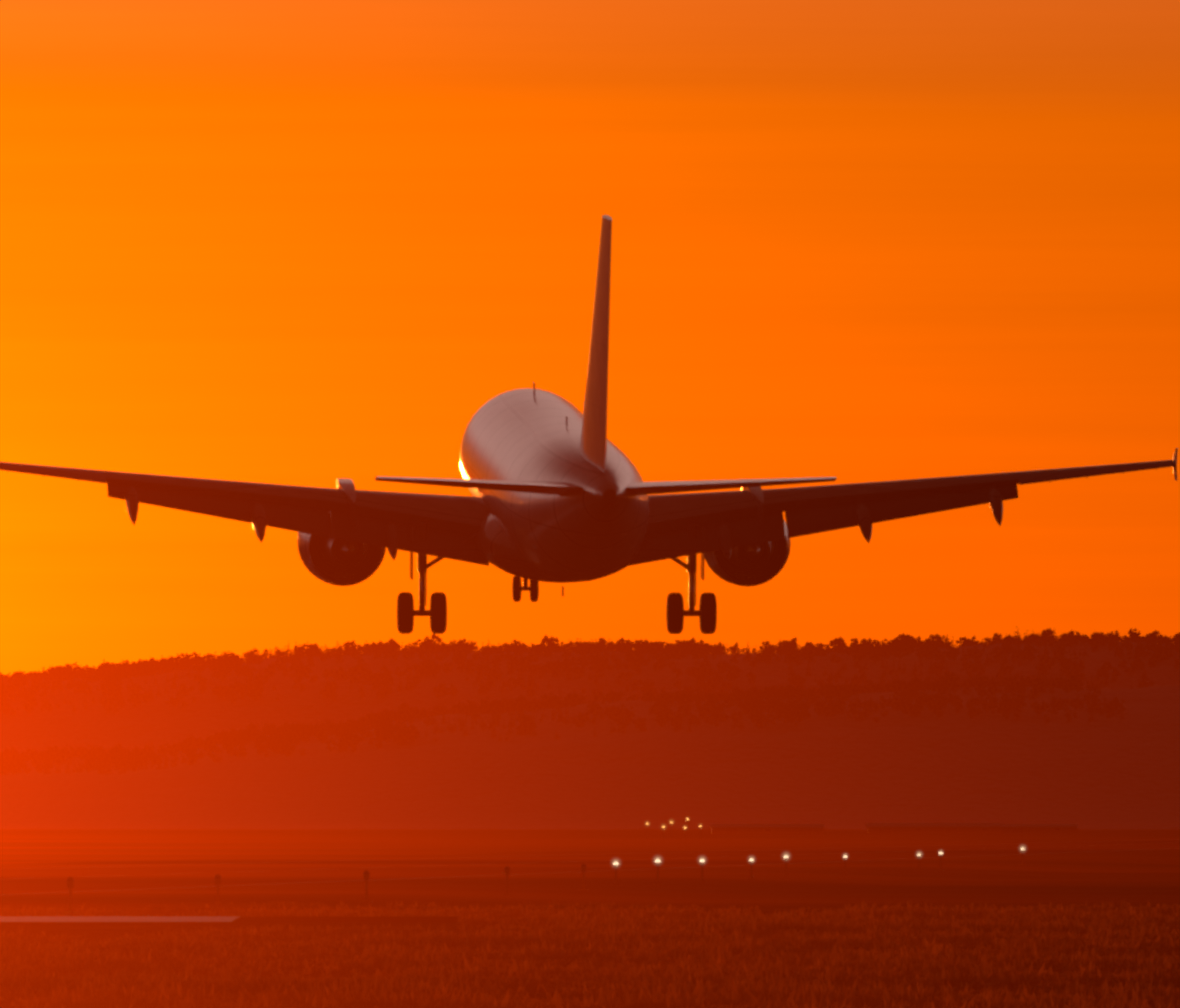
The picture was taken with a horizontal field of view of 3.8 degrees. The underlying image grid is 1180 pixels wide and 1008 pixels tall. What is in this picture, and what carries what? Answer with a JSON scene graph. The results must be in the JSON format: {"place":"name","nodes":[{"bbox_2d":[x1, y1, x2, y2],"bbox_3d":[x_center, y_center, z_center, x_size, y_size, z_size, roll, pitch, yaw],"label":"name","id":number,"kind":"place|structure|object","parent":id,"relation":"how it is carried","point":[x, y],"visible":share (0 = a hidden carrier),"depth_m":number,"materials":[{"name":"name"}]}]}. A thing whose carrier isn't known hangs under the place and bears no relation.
{"place":"outdoors","nodes":[
{"label":"outdoors","id":0,"kind":"place"},
{"bbox_2d":[0,215,1177,633],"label":"airliner","id":1,"kind":"object","parent":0,"point":[560,489],"visible":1,"depth_m":497.59,"materials":[{"name":"paint"}]},
{"bbox_2d":[0,686,1179,828],"bbox_3d":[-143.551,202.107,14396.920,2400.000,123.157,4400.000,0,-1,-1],"label":"forest hill","id":2,"kind":"structure","parent":0,"point":[926,765],"depth_m":13340.89,"materials":[{"name":"plant"}]},
{"bbox_2d":[0,669,1125,774],"bbox_3d":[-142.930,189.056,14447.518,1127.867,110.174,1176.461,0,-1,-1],"label":"ridge forest","id":3,"kind":"object","parent":2,"relation":"on","point":[14,759],"visible":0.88,"depth_m":14274.41,"materials":[{"name":"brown plant"}]},
{"bbox_2d":[0,641,1179,754],"bbox_3d":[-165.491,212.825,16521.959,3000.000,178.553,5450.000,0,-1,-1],"label":"forest hill","id":4,"kind":"structure","parent":0,"point":[156,720],"depth_m":15934.36,"materials":[{"name":"plant"}]},
{"bbox_2d":[0,626,1179,714],"bbox_3d":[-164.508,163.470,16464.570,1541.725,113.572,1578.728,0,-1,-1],"label":"ridge forest","id":5,"kind":"object","parent":4,"relation":"on","point":[112,674],"visible":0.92,"depth_m":16298.29,"materials":[{"name":"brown plant"}]},
{"bbox_2d":[0,829,1179,1007],"bbox_3d":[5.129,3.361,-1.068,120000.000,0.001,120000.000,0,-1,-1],"label":"ground","id":6,"kind":"structure","parent":0,"point":[1152,886],"depth_m":2508.73,"materials":[{"name":"brown plant"}]},
{"bbox_2d":[63,818,1025,912],"bbox_3d":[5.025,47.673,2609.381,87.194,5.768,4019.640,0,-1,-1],"label":"runway lights","id":7,"kind":"object","parent":6,"relation":"on","point":[217,879],"visible":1,"depth_m":804.51,"materials":[{"name":"white"}]},
{"bbox_2d":[0,838,1179,935],"bbox_3d":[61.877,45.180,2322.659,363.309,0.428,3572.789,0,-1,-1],"label":"runway","id":8,"kind":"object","parent":6,"relation":"on","point":[538,878],"visible":0.83,"depth_m":1027.62,"materials":[{"name":"asphalt"}]},
{"bbox_2d":[0,899,1179,1007],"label":"field grass tufts","id":9,"kind":"object","parent":6,"relation":"on","point":[671,956],"visible":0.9,"depth_m":419.60,"materials":[{"name":"plant"}]},
{"bbox_2d":[0,0,1179,675],"label":"sky","id":10,"kind":"structure","parent":0,"point":[305,243],"materials":[{"name":"orange"}]}
]}

